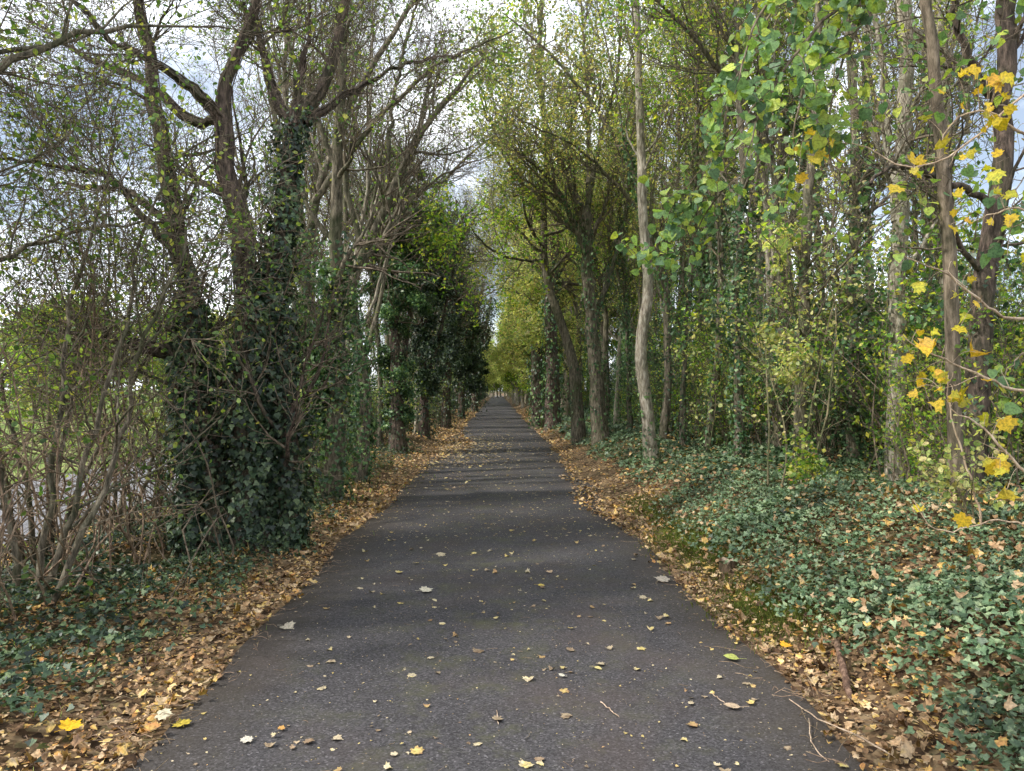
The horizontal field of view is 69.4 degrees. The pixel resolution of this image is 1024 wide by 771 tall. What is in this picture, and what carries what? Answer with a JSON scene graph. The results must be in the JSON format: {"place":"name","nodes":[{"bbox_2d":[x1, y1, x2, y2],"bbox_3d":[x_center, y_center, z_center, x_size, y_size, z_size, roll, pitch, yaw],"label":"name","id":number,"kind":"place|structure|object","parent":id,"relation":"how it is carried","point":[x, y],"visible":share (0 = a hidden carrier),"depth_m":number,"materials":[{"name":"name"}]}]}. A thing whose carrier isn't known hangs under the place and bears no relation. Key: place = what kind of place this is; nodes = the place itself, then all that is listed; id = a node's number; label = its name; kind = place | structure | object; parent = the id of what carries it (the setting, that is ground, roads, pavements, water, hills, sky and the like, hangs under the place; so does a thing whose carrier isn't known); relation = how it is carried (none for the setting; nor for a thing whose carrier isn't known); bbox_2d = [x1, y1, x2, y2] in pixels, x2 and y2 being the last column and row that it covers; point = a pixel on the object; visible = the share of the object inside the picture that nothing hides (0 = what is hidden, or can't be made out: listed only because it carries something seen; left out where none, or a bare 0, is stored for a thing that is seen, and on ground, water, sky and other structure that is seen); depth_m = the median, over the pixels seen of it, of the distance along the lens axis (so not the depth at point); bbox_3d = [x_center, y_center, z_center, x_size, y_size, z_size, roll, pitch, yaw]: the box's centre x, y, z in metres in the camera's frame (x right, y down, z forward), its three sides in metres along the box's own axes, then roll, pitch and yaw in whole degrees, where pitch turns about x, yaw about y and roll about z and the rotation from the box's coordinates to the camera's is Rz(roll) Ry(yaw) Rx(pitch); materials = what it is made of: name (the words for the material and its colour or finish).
{"place":"outdoors","nodes":[
{"label":"outdoors","id":0,"kind":"place"},
{"bbox_2d":[0,445,323,544],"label":"road","id":1,"kind":"structure","parent":0,"point":[44,510],"depth_m":13.28,"materials":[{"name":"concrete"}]},
{"bbox_2d":[124,396,866,770],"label":"path","id":2,"kind":"structure","parent":0,"point":[348,708],"depth_m":4.34,"materials":[{"name":"asphalt"}]},
{"bbox_2d":[151,419,855,770],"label":"scattered leaves","id":3,"kind":"object","parent":2,"relation":"on","point":[419,750],"visible":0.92,"depth_m":4.54,"materials":[{"name":"plant"}]},
{"bbox_2d":[0,390,1023,770],"bbox_3d":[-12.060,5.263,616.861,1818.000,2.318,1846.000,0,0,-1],"label":"ground","id":4,"kind":"structure","parent":0,"point":[14,744],"depth_m":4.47,"materials":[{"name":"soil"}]},
{"bbox_2d":[0,313,135,583],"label":"bramble thicket","id":5,"kind":"object","parent":4,"relation":"on","point":[40,492],"visible":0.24,"depth_m":6.30,"materials":[{"name":"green plant"}]},
{"bbox_2d":[0,196,138,629],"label":"bramble thicket","id":6,"kind":"object","parent":4,"relation":"on","point":[22,512],"visible":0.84,"depth_m":4.80,"materials":[{"name":"brown plant"}]},
{"bbox_2d":[0,291,155,436],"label":"roadside tree","id":7,"kind":"object","parent":4,"relation":"on","point":[34,369],"visible":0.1,"depth_m":27.63,"materials":[{"name":"green plant"}]},
{"bbox_2d":[0,127,231,607],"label":"bramble thicket","id":8,"kind":"object","parent":4,"relation":"on","point":[68,544],"visible":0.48,"depth_m":5.84,"materials":[{"name":"brown plant"}]},
{"bbox_2d":[1,185,232,563],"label":"bramble thicket","id":9,"kind":"object","parent":4,"relation":"on","point":[20,524],"visible":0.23,"depth_m":7.55,"materials":[{"name":"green plant"}]},
{"bbox_2d":[12,0,281,533],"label":"hazel","id":10,"kind":"object","parent":4,"relation":"on","point":[115,493],"visible":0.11,"depth_m":9.17,"materials":[{"name":"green plant"}]},
{"bbox_2d":[0,1,320,572],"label":"hazel","id":11,"kind":"object","parent":4,"relation":"on","point":[30,523],"visible":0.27,"depth_m":6.99,"materials":[{"name":"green plant"}]},
{"bbox_2d":[0,265,342,610],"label":"bramble thicket","id":12,"kind":"object","parent":4,"relation":"on","point":[146,490],"visible":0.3,"depth_m":6.36,"materials":[{"name":"brown plant"}]},
{"bbox_2d":[9,307,365,532],"bbox_3d":[-3.969,0.399,9.402,3.942,2.892,2.332,0,0,-3],"label":"hedge shrub","id":13,"kind":"object","parent":4,"relation":"on","point":[141,429],"visible":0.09,"depth_m":9.14,"materials":[{"name":"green plant"}]},
{"bbox_2d":[0,0,393,609],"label":"hazel","id":14,"kind":"object","parent":4,"relation":"on","point":[69,525],"visible":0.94,"depth_m":5.34,"materials":[{"name":"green plant"}]},
{"bbox_2d":[0,0,394,341],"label":"field maple","id":15,"kind":"object","parent":4,"relation":"on","point":[6,62],"visible":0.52,"depth_m":5.67,"materials":[{"name":"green plant"}]},
{"bbox_2d":[0,441,428,769],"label":"ivy patches","id":16,"kind":"object","parent":4,"relation":"on","point":[57,636],"visible":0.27,"depth_m":5.02,"materials":[{"name":"plant"}]},
{"bbox_2d":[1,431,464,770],"bbox_3d":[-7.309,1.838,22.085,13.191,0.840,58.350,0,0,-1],"label":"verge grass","id":17,"kind":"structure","parent":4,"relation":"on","point":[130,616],"depth_m":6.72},
{"bbox_2d":[0,0,516,560],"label":"ivy clad tree","id":18,"kind":"object","parent":4,"relation":"on","point":[260,482],"visible":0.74,"depth_m":7.13,"materials":[{"name":"green plant"}]},
{"bbox_2d":[172,0,397,312],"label":"leafless tree","id":19,"kind":"object","parent":4,"relation":"on","point":[313,165],"visible":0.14,"depth_m":14.88,"materials":[{"name":"brown plant"}]},
{"bbox_2d":[210,0,367,463],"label":"young ash","id":20,"kind":"object","parent":4,"relation":"on","point":[250,89],"visible":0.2,"depth_m":14.46,"materials":[{"name":"brown plant"}]},
{"bbox_2d":[145,0,440,502],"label":"ivy clad tree","id":21,"kind":"object","parent":4,"relation":"on","point":[335,436],"visible":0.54,"depth_m":10.16,"materials":[{"name":"green plant"}]},
{"bbox_2d":[258,49,400,455],"bbox_3d":[-4.586,-3.529,18.748,3.051,11.131,4.689,0,0,16],"label":"leafless tree","id":22,"kind":"object","parent":4,"relation":"on","point":[318,451],"visible":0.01,"depth_m":18.20,"materials":[{"name":"brown plant"}]},
{"bbox_2d":[327,0,410,448],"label":"young ash","id":23,"kind":"object","parent":4,"relation":"on","point":[380,433],"visible":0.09,"depth_m":18.89,"materials":[{"name":"brown plant"}]},
{"bbox_2d":[289,20,452,463],"bbox_3d":[-2.615,-2.646,14.175,3.283,8.578,3.036,0,0,-23],"label":"ivy clad tree","id":24,"kind":"object","parent":4,"relation":"on","point":[346,213],"visible":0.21,"depth_m":14.01,"materials":[{"name":"brown plant"}]},
{"bbox_2d":[312,139,446,453],"bbox_3d":[-3.277,-2.328,19.092,3.183,8.324,4.161,0,0,-1],"label":"ivy clad tree","id":25,"kind":"object","parent":4,"relation":"on","point":[400,414],"visible":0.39,"depth_m":18.28,"materials":[{"name":"green plant"}]},
{"bbox_2d":[280,0,514,482],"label":"arching ash","id":26,"kind":"object","parent":4,"relation":"on","point":[362,469],"visible":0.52,"depth_m":12.33,"materials":[{"name":"brown plant"}]},
{"bbox_2d":[312,0,496,465],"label":"young ash","id":27,"kind":"object","parent":4,"relation":"on","point":[363,211],"visible":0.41,"depth_m":12.94,"materials":[{"name":"grey plant"}]},
{"bbox_2d":[264,0,546,456],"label":"arching sapling","id":28,"kind":"object","parent":4,"relation":"on","point":[379,203],"visible":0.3,"depth_m":15.78,"materials":[{"name":"green plant"}]},
{"bbox_2d":[218,0,617,489],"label":"arching sapling","id":29,"kind":"object","parent":4,"relation":"on","point":[323,185],"visible":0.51,"depth_m":11.23,"materials":[{"name":"brown plant"}]},
{"bbox_2d":[395,91,479,433],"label":"young ash","id":30,"kind":"object","parent":4,"relation":"on","point":[417,419],"visible":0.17,"depth_m":24.11,"materials":[{"name":"grey plant"}]},
{"bbox_2d":[374,154,519,432],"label":"arching sapling","id":31,"kind":"object","parent":4,"relation":"on","point":[484,249],"visible":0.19,"depth_m":26.18,"materials":[{"name":"green plant"}]},
{"bbox_2d":[354,51,540,437],"bbox_3d":[-1.937,-4.075,21.624,6.446,11.509,3.295,0,0,6],"label":"arching sapling","id":32,"kind":"object","parent":4,"relation":"on","point":[468,217],"visible":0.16,"depth_m":21.43,"materials":[{"name":"green plant"}]},
{"bbox_2d":[403,158,499,441],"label":"ivy clad tree","id":33,"kind":"object","parent":4,"relation":"on","point":[430,348],"visible":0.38,"depth_m":22.81,"materials":[{"name":"green plant"}]},
{"bbox_2d":[429,200,490,428],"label":"ivy clad tree","id":34,"kind":"object","parent":4,"relation":"on","point":[453,341],"visible":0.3,"depth_m":30.74,"materials":[{"name":"green plant"}]},
{"bbox_2d":[450,253,496,419],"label":"ivy clad tree","id":35,"kind":"object","parent":4,"relation":"on","point":[474,359],"visible":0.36,"depth_m":40.75,"materials":[{"name":"green plant"}]},
{"bbox_2d":[465,291,503,411],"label":"ivy clad tree","id":36,"kind":"object","parent":4,"relation":"on","point":[485,340],"visible":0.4,"depth_m":54.57,"materials":[{"name":"green plant"}]},
{"bbox_2d":[389,0,613,446],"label":"branching tree","id":37,"kind":"object","parent":4,"relation":"on","point":[578,429],"visible":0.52,"depth_m":18.72,"materials":[{"name":"green plant"}]},
{"bbox_2d":[482,292,530,381],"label":"arching tree","id":38,"kind":"object","parent":4,"relation":"on","point":[496,352],"visible":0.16,"depth_m":41.61,"materials":[{"name":"green plant"}]},
{"bbox_2d":[3,482,1023,770],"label":"twig debris","id":39,"kind":"object","parent":4,"relation":"on","point":[491,648],"visible":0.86,"depth_m":4.38,"materials":[{"name":"plant"}]},
{"bbox_2d":[487,134,578,428],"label":"ivy column","id":40,"kind":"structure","parent":4,"relation":"on","point":[536,364],"depth_m":30.78,"materials":[{"name":"green plant"}]},
{"bbox_2d":[464,179,605,407],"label":"arching sapling","id":41,"kind":"object","parent":4,"relation":"on","point":[511,268],"visible":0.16,"depth_m":33.96,"materials":[{"name":"green plant"}]},
{"bbox_2d":[490,261,584,395],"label":"arching tree","id":42,"kind":"object","parent":4,"relation":"on","point":[520,349],"visible":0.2,"depth_m":35.77,"materials":[{"name":"green plant"}]},
{"bbox_2d":[477,116,602,395],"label":"arching sapling","id":43,"kind":"object","parent":4,"relation":"on","point":[577,313],"visible":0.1,"depth_m":28.36,"materials":[{"name":"green plant"}]},
{"bbox_2d":[490,191,598,416],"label":"arching tree","id":44,"kind":"object","parent":4,"relation":"on","point":[528,336],"visible":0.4,"depth_m":29.45,"materials":[{"name":"green plant"}]},
{"bbox_2d":[465,91,631,376],"bbox_3d":[1.311,-3.917,23.411,6.103,10.818,3.992,0,0,-22],"label":"arching sapling","id":45,"kind":"object","parent":4,"relation":"on","point":[573,262],"visible":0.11,"depth_m":23.12,"materials":[{"name":"green plant"}]},
{"bbox_2d":[518,129,604,432],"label":"ivy column","id":46,"kind":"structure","parent":4,"relation":"on","point":[552,408],"depth_m":27.85,"materials":[{"name":"green plant"}]},
{"bbox_2d":[463,53,681,421],"bbox_3d":[1.299,-3.591,19.641,6.263,10.292,4.387,0,-1,-45],"label":"arching sapling","id":47,"kind":"object","parent":4,"relation":"on","point":[606,347],"visible":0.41,"depth_m":19.31,"materials":[{"name":"green plant"}]},
{"bbox_2d":[442,0,714,446],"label":"fanning tree","id":48,"kind":"object","parent":4,"relation":"on","point":[583,230],"visible":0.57,"depth_m":17.92,"materials":[{"name":"green plant"}]},
{"bbox_2d":[456,0,770,443],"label":"arching sapling","id":49,"kind":"object","parent":4,"relation":"on","point":[667,381],"visible":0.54,"depth_m":15.24,"materials":[{"name":"green plant"}]},
{"bbox_2d":[548,0,688,417],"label":"woodland tree","id":50,"kind":"object","parent":4,"relation":"on","point":[639,301],"visible":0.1,"depth_m":24.81,"materials":[{"name":"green plant"}]},
{"bbox_2d":[584,35,655,428],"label":"tree","id":51,"kind":"object","parent":4,"relation":"on","point":[624,319],"visible":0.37,"depth_m":19.94,"materials":[{"name":"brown plant"}]},
{"bbox_2d":[598,220,674,371],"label":"sunlit tree","id":52,"kind":"object","parent":4,"relation":"on","point":[616,330],"visible":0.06,"depth_m":40.46,"materials":[{"name":"green plant"}]},
{"bbox_2d":[593,14,681,424],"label":"tree","id":53,"kind":"object","parent":4,"relation":"on","point":[616,415],"visible":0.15,"depth_m":22.10,"materials":[{"name":"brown plant"}]},
{"bbox_2d":[554,0,752,451],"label":"tree","id":54,"kind":"object","parent":4,"relation":"on","point":[682,428],"visible":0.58,"depth_m":13.78,"materials":[{"name":"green plant"}]},
{"bbox_2d":[596,0,713,465],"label":"smooth barked tree","id":55,"kind":"object","parent":4,"relation":"on","point":[649,445],"visible":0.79,"depth_m":12.79,"materials":[{"name":"grey plant"}]},
{"bbox_2d":[601,330,710,423],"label":"undergrowth shrub","id":56,"kind":"object","parent":4,"relation":"on","point":[655,378],"visible":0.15,"depth_m":18.77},
{"bbox_2d":[605,331,711,426],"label":"undergrowth shrub","id":57,"kind":"object","parent":4,"relation":"on","point":[678,417],"visible":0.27,"depth_m":17.63,"materials":[{"name":"green plant"}]},
{"bbox_2d":[596,0,755,427],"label":"tree","id":58,"kind":"object","parent":4,"relation":"on","point":[701,286],"visible":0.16,"depth_m":17.36,"materials":[{"name":"green plant"}]},
{"bbox_2d":[642,0,733,420],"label":"woodland tree","id":59,"kind":"object","parent":4,"relation":"on","point":[702,256],"visible":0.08,"depth_m":19.77,"materials":[{"name":"green plant"}]},
{"bbox_2d":[647,1,752,435],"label":"tree","id":60,"kind":"object","parent":4,"relation":"on","point":[671,420],"visible":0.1,"depth_m":18.08,"materials":[{"name":"brown plant"}]},
{"bbox_2d":[658,0,756,410],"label":"woodland tree","id":61,"kind":"object","parent":4,"relation":"on","point":[715,195],"visible":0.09,"depth_m":18.91,"materials":[{"name":"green plant"}]},
{"bbox_2d":[648,0,770,453],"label":"tree","id":62,"kind":"object","parent":4,"relation":"on","point":[720,246],"visible":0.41,"depth_m":13.00,"materials":[{"name":"green plant"}]},
{"bbox_2d":[673,326,763,442],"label":"undergrowth shrub","id":63,"kind":"object","parent":4,"relation":"on","point":[695,395],"visible":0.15,"depth_m":14.89,"materials":[{"name":"green plant"}]},
{"bbox_2d":[587,0,857,455],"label":"arching sapling","id":64,"kind":"object","parent":4,"relation":"on","point":[699,44],"visible":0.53,"depth_m":11.40,"materials":[{"name":"green plant"}]},
{"bbox_2d":[653,274,794,433],"bbox_3d":[4.752,-0.675,16.049,3.228,3.574,4.496,0,0,-3],"label":"undergrowth shrub","id":65,"kind":"object","parent":4,"relation":"on","point":[698,317],"visible":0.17,"depth_m":16.17,"materials":[{"name":"green plant"}]},
{"bbox_2d":[670,0,788,443],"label":"woodland tree","id":66,"kind":"object","parent":4,"relation":"on","point":[761,256],"visible":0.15,"depth_m":14.11,"materials":[{"name":"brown plant"}]},
{"bbox_2d":[659,279,814,451],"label":"yellowing sapling","id":67,"kind":"object","parent":4,"relation":"on","point":[699,369],"visible":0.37,"depth_m":12.74,"materials":[{"name":"green plant"}]},
{"bbox_2d":[675,0,810,467],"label":"ivy column","id":68,"kind":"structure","parent":4,"relation":"on","point":[739,446],"depth_m":10.61,"materials":[{"name":"green plant"}]},
{"bbox_2d":[667,317,818,443],"bbox_3d":[4.287,-0.051,13.196,3.179,2.528,2.282,0,0,7],"label":"undergrowth shrub","id":69,"kind":"object","parent":4,"relation":"on","point":[703,361],"visible":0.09,"depth_m":12.94,"materials":[{"name":"green plant"}]},
{"bbox_2d":[612,484,900,691],"bbox_3d":[1.791,1.441,7.766,1.432,0.524,8.026,0,0,-1],"label":"moss patch","id":70,"kind":"object","parent":4,"relation":"on","point":[771,616],"visible":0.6,"depth_m":5.64,"materials":[{"name":"plant"}]},
{"bbox_2d":[674,0,845,347],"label":"woodland tree","id":71,"kind":"object","parent":4,"relation":"on","point":[757,158],"visible":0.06,"depth_m":16.77,"materials":[{"name":"green plant"}]},
{"bbox_2d":[707,318,826,443],"bbox_3d":[3.977,-0.039,11.495,2.312,2.096,1.880,0,-1,-40],"label":"undergrowth shrub","id":72,"kind":"object","parent":4,"relation":"on","point":[771,397],"visible":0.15,"depth_m":11.46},
{"bbox_2d":[694,0,843,445],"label":"tree","id":73,"kind":"object","parent":4,"relation":"on","point":[768,266],"visible":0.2,"depth_m":11.91,"materials":[{"name":"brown plant"}]},
{"bbox_2d":[529,399,1023,770],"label":"ivy carpet","id":74,"kind":"object","parent":4,"relation":"on","point":[976,580],"visible":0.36,"depth_m":5.07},
{"bbox_2d":[677,221,889,450],"bbox_3d":[4.252,-0.667,11.736,3.078,3.408,4.287,0,0,15],"label":"undergrowth shrub","id":75,"kind":"object","parent":4,"relation":"on","point":[692,314],"visible":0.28,"depth_m":11.39,"materials":[{"name":"green plant"}]},
{"bbox_2d":[610,0,969,516],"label":"lime tree","id":76,"kind":"object","parent":4,"relation":"on","point":[825,38],"visible":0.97,"depth_m":5.22,"materials":[{"name":"green plant"}]},
{"bbox_2d":[693,0,889,454],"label":"tree","id":77,"kind":"object","parent":4,"relation":"on","point":[791,126],"visible":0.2,"depth_m":11.17,"materials":[{"name":"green plant"}]},
{"bbox_2d":[679,201,904,488],"bbox_3d":[3.121,-0.566,8.375,2.486,3.473,2.282,0,0,-1],"label":"sapling","id":78,"kind":"object","parent":4,"relation":"on","point":[768,405],"visible":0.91,"depth_m":8.04,"materials":[{"name":"green plant"}]},
{"bbox_2d":[768,427,837,492],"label":"sapling","id":79,"kind":"object","parent":4,"relation":"on","point":[805,464],"visible":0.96,"depth_m":7.25,"materials":[{"name":"green plant"}]},
{"bbox_2d":[728,0,896,436],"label":"tree","id":80,"kind":"object","parent":4,"relation":"on","point":[868,203],"visible":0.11,"depth_m":13.19,"materials":[{"name":"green plant"}]},
{"bbox_2d":[757,339,880,461],"bbox_3d":[4.102,0.155,9.899,1.614,1.800,1.986,0,0,21],"label":"undergrowth shrub","id":81,"kind":"object","parent":4,"relation":"on","point":[836,414],"visible":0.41,"depth_m":9.98,"materials":[{"name":"plant"}]},
{"bbox_2d":[725,1,913,484],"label":"young sycamore","id":82,"kind":"object","parent":4,"relation":"on","point":[805,262],"visible":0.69,"depth_m":8.73,"materials":[{"name":"green plant"}]},
{"bbox_2d":[701,231,938,456],"bbox_3d":[3.942,-0.524,10.040,2.807,3.130,3.453,0,-1,40],"label":"undergrowth shrub","id":83,"kind":"object","parent":4,"relation":"on","point":[863,316],"visible":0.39,"depth_m":9.93,"materials":[{"name":"plant"}]},
{"bbox_2d":[747,229,990,442],"bbox_3d":[6.072,-0.696,12.092,2.864,3.193,3.522,0,-1,-41],"label":"undergrowth shrub","id":84,"kind":"object","parent":4,"relation":"on","point":[877,315],"visible":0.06,"depth_m":11.61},
{"bbox_2d":[720,164,1023,482],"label":"undergrowth shrub","id":85,"kind":"object","parent":4,"relation":"on","point":[918,301],"visible":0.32,"depth_m":8.47,"materials":[{"name":"green plant"}]},
{"bbox_2d":[772,15,977,466],"bbox_3d":[4.664,-2.994,9.751,2.607,8.376,2.148,0,0,-1],"label":"ivy clad sycamore","id":86,"kind":"object","parent":4,"relation":"on","point":[854,447],"visible":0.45,"depth_m":9.83,"materials":[{"name":"green plant"}]},
{"bbox_2d":[745,0,1023,503],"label":"old sycamore","id":87,"kind":"object","parent":4,"relation":"on","point":[1006,40],"visible":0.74,"depth_m":6.54,"materials":[{"name":"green plant"}]},
{"bbox_2d":[768,0,1023,482],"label":"grey sycamore","id":88,"kind":"object","parent":4,"relation":"on","point":[897,320],"visible":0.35,"depth_m":8.25,"materials":[{"name":"green plant"}]},
{"bbox_2d":[791,257,1023,495],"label":"undergrowth shrub","id":89,"kind":"object","parent":4,"relation":"on","point":[993,387],"visible":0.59,"depth_m":6.79,"materials":[{"name":"green plant"}]},
{"bbox_2d":[792,64,1023,542],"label":"yellow maple","id":90,"kind":"object","parent":4,"relation":"on","point":[999,465],"visible":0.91,"depth_m":4.23,"materials":[{"name":"plant"}]},
{"bbox_2d":[825,0,994,300],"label":"woodland tree","id":91,"kind":"object","parent":4,"relation":"on","point":[935,205],"visible":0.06,"depth_m":15.02,"materials":[{"name":"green plant"}]},
{"bbox_2d":[849,0,994,334],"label":"woodland tree","id":92,"kind":"object","parent":4,"relation":"on","point":[929,256],"visible":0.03,"depth_m":17.84,"materials":[{"name":"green plant"}]},
{"bbox_2d":[854,0,990,418],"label":"woodland tree","id":93,"kind":"object","parent":4,"relation":"on","point":[886,53],"visible":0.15,"depth_m":16.70,"materials":[{"name":"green plant"}]},
{"bbox_2d":[828,354,1022,483],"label":"undergrowth shrub","id":94,"kind":"object","parent":4,"relation":"on","point":[901,423],"visible":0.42,"depth_m":7.81,"materials":[{"name":"green plant"}]},
{"bbox_2d":[850,227,1023,434],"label":"undergrowth shrub","id":95,"kind":"object","parent":4,"relation":"on","point":[919,318],"visible":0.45,"depth_m":7.50,"materials":[{"name":"plant"}]},
{"bbox_2d":[888,0,995,457],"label":"tree","id":96,"kind":"object","parent":4,"relation":"on","point":[940,341],"visible":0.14,"depth_m":9.57,"materials":[{"name":"brown plant"}]},
{"bbox_2d":[882,263,1023,482],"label":"yellowing sapling","id":97,"kind":"object","parent":4,"relation":"on","point":[928,361],"visible":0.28,"depth_m":7.92,"materials":[{"name":"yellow plant"}]},
{"bbox_2d":[896,397,1023,533],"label":"sapling","id":98,"kind":"object","parent":4,"relation":"on","point":[960,482],"visible":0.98,"depth_m":5.00,"materials":[{"name":"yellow plant"}]},
{"bbox_2d":[911,225,1023,421],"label":"undergrowth shrub","id":99,"kind":"object","parent":4,"relation":"on","point":[939,261],"visible":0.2,"depth_m":8.34,"materials":[{"name":"green plant"}]},
{"bbox_2d":[980,177,1023,414],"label":"hanging creeper","id":100,"kind":"object","parent":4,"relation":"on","point":[995,250],"visible":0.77,"depth_m":4.65,"materials":[{"name":"green plant"}]},
{"bbox_2d":[0,0,1023,391],"label":"sky","id":101,"kind":"structure","parent":0,"point":[1018,115],"materials":[{"name":"white"}]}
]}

